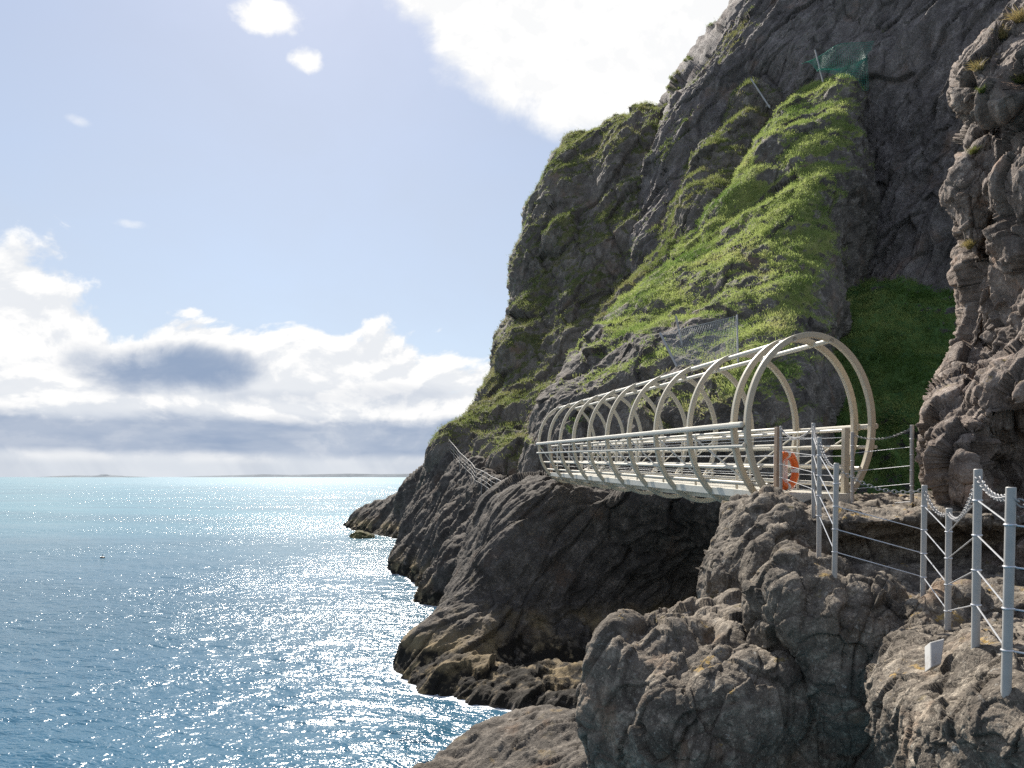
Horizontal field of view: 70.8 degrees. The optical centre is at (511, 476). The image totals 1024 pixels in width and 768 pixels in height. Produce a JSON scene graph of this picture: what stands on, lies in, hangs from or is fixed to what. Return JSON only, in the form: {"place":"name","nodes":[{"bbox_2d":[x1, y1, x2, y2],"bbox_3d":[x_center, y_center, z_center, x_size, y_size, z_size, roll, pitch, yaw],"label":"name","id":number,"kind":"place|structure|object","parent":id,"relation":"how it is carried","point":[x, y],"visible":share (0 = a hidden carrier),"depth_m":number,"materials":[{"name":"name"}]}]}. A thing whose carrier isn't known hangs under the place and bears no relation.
{"place":"outdoors","nodes":[
{"label":"outdoors","id":0,"kind":"place"},
{"bbox_2d":[48,474,136,476],"bbox_3d":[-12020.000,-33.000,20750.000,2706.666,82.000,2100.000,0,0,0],"label":"hills","id":1,"kind":"structure","parent":0,"point":[104,475],"depth_m":19863.57,"materials":[{"name":"grey"}]},
{"bbox_2d":[0,477,510,767],"bbox_3d":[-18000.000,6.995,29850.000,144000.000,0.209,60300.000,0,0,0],"label":"sea","id":2,"kind":"structure","parent":0,"point":[228,622],"depth_m":33.01,"materials":[{"name":"liquid"}]},
{"bbox_2d":[349,530,374,538],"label":"rock","id":3,"kind":"object","parent":2,"relation":"in","point":[359,534],"visible":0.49,"depth_m":82.35,"materials":[{"name":"stone"}]},
{"bbox_2d":[343,463,425,538],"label":"rock outcrop","id":4,"kind":"object","parent":2,"relation":"in","point":[381,517],"visible":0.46,"depth_m":88.13,"materials":[{"name":"grey stone"}]},
{"bbox_2d":[387,450,508,605],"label":"rock outcrop","id":5,"kind":"object","parent":2,"relation":"in","point":[434,523],"visible":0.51,"depth_m":48.84,"materials":[{"name":"grey stone"}]},
{"bbox_2d":[448,439,500,494],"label":"railing","id":6,"kind":"object","parent":5,"relation":"on","point":[475,472],"visible":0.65,"depth_m":44.78,"materials":[{"name":"grey metal"}]},
{"bbox_2d":[412,704,586,767],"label":"rock outcrop","id":7,"kind":"object","parent":2,"relation":"in","point":[543,736],"visible":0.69,"depth_m":16.40,"materials":[{"name":"grey stone"}]},
{"bbox_2d":[393,470,728,710],"bbox_3d":[1.520,4.233,28.633,13.896,9.188,23.622,0,0,-43],"label":"rock outcrop","id":8,"kind":"object","parent":2,"relation":"in","point":[549,574],"visible":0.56,"depth_m":29.11,"materials":[{"name":"grey stone"}]},
{"bbox_2d":[191,474,408,476],"bbox_3d":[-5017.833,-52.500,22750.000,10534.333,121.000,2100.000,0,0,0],"label":"hills","id":9,"kind":"structure","parent":0,"point":[343,475],"depth_m":21860.69,"materials":[{"name":"grey"}]},
{"bbox_2d":[0,0,728,476],"label":"sky","id":10,"kind":"structure","parent":0,"point":[238,237],"materials":[{"name":"blue"}]},
{"bbox_2d":[423,102,667,475],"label":"cliff","id":11,"kind":"structure","parent":0,"point":[595,187],"depth_m":72.67,"materials":[{"name":"grey stone"}]},
{"bbox_2d":[593,79,782,323],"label":"cliff","id":12,"kind":"structure","parent":0,"point":[685,217],"depth_m":58.83,"materials":[{"name":"grey stone"}]},
{"bbox_2d":[750,78,770,108],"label":"pole","id":13,"kind":"object","parent":12,"relation":"on","point":[767,105],"visible":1,"depth_m":60.81,"materials":[{"name":"grey metal"}]},
{"bbox_2d":[517,73,880,490],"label":"cliff","id":14,"kind":"structure","parent":0,"point":[854,215],"depth_m":40.11,"materials":[{"name":"grey stone"}]},
{"bbox_2d":[659,314,738,367],"bbox_3d":[8.481,-6.257,32.840,3.517,2.801,2.324,0,0,16],"label":"rockfall net","id":15,"kind":"object","parent":14,"relation":"attached to","point":[681,339],"visible":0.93,"depth_m":32.43,"materials":[{"name":"metal"}]},
{"bbox_2d":[802,41,872,90],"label":"rockfall net","id":16,"kind":"object","parent":14,"relation":"attached to","point":[822,60],"visible":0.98,"depth_m":55.96,"materials":[{"name":"metal"}]},
{"bbox_2d":[575,588,837,767],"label":"rock outcrop","id":17,"kind":"object","parent":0,"point":[692,682],"visible":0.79,"depth_m":6.97,"materials":[{"name":"grey stone"}]},
{"bbox_2d":[696,485,831,598],"bbox_3d":[3.491,1.370,9.909,1.887,2.517,3.147,0,0,15],"label":"rock outcrop","id":18,"kind":"object","parent":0,"point":[754,529],"visible":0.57,"depth_m":9.23,"materials":[{"name":"grey stone"}]},
{"bbox_2d":[626,0,1015,291],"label":"cliff","id":19,"kind":"structure","parent":0,"point":[913,124],"depth_m":56.19,"materials":[{"name":"grey stone"}]},
{"bbox_2d":[721,491,1023,597],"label":"path","id":20,"kind":"structure","parent":0,"point":[884,505],"depth_m":9.26,"materials":[{"name":"grey stone"}]},
{"bbox_2d":[536,332,877,503],"bbox_3d":[3.863,-1.167,21.892,2.720,3.344,18.490,0,2,-10],"label":"footbridge","id":21,"kind":"object","parent":20,"relation":"on","point":[699,484],"visible":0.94,"depth_m":16.07,"materials":[{"name":"paint"}]},
{"bbox_2d":[773,449,798,490],"bbox_3d":[5.051,-0.120,13.324,0.774,0.774,0.203,0,0,-38],"label":"lifebuoy","id":22,"kind":"object","parent":21,"relation":"attached to","point":[792,459],"visible":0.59,"depth_m":13.40,"materials":[{"name":"orange plastic"}]},
{"bbox_2d":[850,425,914,502],"bbox_3d":[6.019,0.035,11.750,0.074,1.688,1.246,0,0,-20],"label":"fence","id":23,"kind":"object","parent":20,"relation":"on","point":[911,454],"visible":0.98,"depth_m":11.38,"materials":[{"name":"grey metal"}]},
{"bbox_2d":[779,423,1023,697],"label":"fence","id":24,"kind":"object","parent":20,"relation":"on","point":[1009,499],"visible":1,"depth_m":4.92,"materials":[{"name":"grey metal"}]},
{"bbox_2d":[741,539,1023,767],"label":"rock outcrop","id":25,"kind":"object","parent":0,"point":[815,617],"visible":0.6,"depth_m":6.71,"materials":[{"name":"grey stone"}]},
{"bbox_2d":[832,277,956,493],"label":"hill","id":26,"kind":"structure","parent":0,"point":[947,310],"depth_m":39.00,"materials":[{"name":"green plant"}]},
{"bbox_2d":[428,5,955,493],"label":"grass","id":27,"kind":"structure","parent":26,"relation":"on","point":[860,307],"depth_m":44.82,"materials":[{"name":"green plant"}]},
{"bbox_2d":[864,618,1023,767],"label":"rock outcrop","id":28,"kind":"object","parent":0,"point":[954,709],"visible":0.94,"depth_m":4.47,"materials":[{"name":"grey stone"}]},
{"bbox_2d":[925,639,943,671],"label":"concrete block","id":29,"kind":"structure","parent":28,"relation":"on","point":[933,653],"depth_m":4.86,"materials":[{"name":"white concrete"}]},
{"bbox_2d":[915,0,1023,570],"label":"cliff","id":30,"kind":"structure","parent":0,"point":[971,413],"depth_m":10.36,"materials":[{"name":"grey stone"}]},
{"bbox_2d":[954,238,975,249],"bbox_3d":[7.080,-3.617,11.145,0.396,0.163,0.372,0,0,26],"label":"grass tuft","id":31,"kind":"object","parent":30,"relation":"on","point":[969,244],"visible":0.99,"depth_m":11.11,"materials":[{"name":"plant"}]},
{"bbox_2d":[965,144,981,154],"bbox_3d":[7.134,-5.049,11.081,0.335,0.137,0.328,0,0,-21],"label":"grass tuft","id":32,"kind":"object","parent":30,"relation":"on","point":[972,150],"visible":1,"depth_m":11.07,"materials":[{"name":"green plant"}]},
{"bbox_2d":[964,58,987,71],"bbox_3d":[6.875,-6.118,10.674,0.416,0.179,0.416,0,0,39],"label":"grass tuft","id":33,"kind":"object","parent":30,"relation":"on","point":[976,68],"visible":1,"depth_m":10.66,"materials":[{"name":"plant"}]},
{"bbox_2d":[973,85,987,93],"bbox_3d":[6.727,-5.573,10.325,0.250,0.114,0.282,0,0,33],"label":"grass tuft","id":34,"kind":"object","parent":30,"relation":"on","point":[982,90],"visible":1,"depth_m":10.31,"materials":[{"name":"green plant"}]},
{"bbox_2d":[987,23,1011,39],"bbox_3d":[7.436,-6.780,10.978,0.458,0.217,0.437,0,0,-30],"label":"grass tuft","id":35,"kind":"object","parent":30,"relation":"on","point":[1002,35],"visible":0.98,"depth_m":10.93,"materials":[{"name":"green plant"}]},
{"bbox_2d":[998,5,1023,22],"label":"grass tuft","id":36,"kind":"object","parent":30,"relation":"on","point":[1019,17],"visible":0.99,"depth_m":10.82,"materials":[{"name":"plant"}]},
{"bbox_2d":[1009,74,1023,83],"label":"grass tuft","id":37,"kind":"object","parent":30,"relation":"on","point":[1019,80],"visible":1,"depth_m":10.20,"materials":[{"name":"green plant"}]}
]}

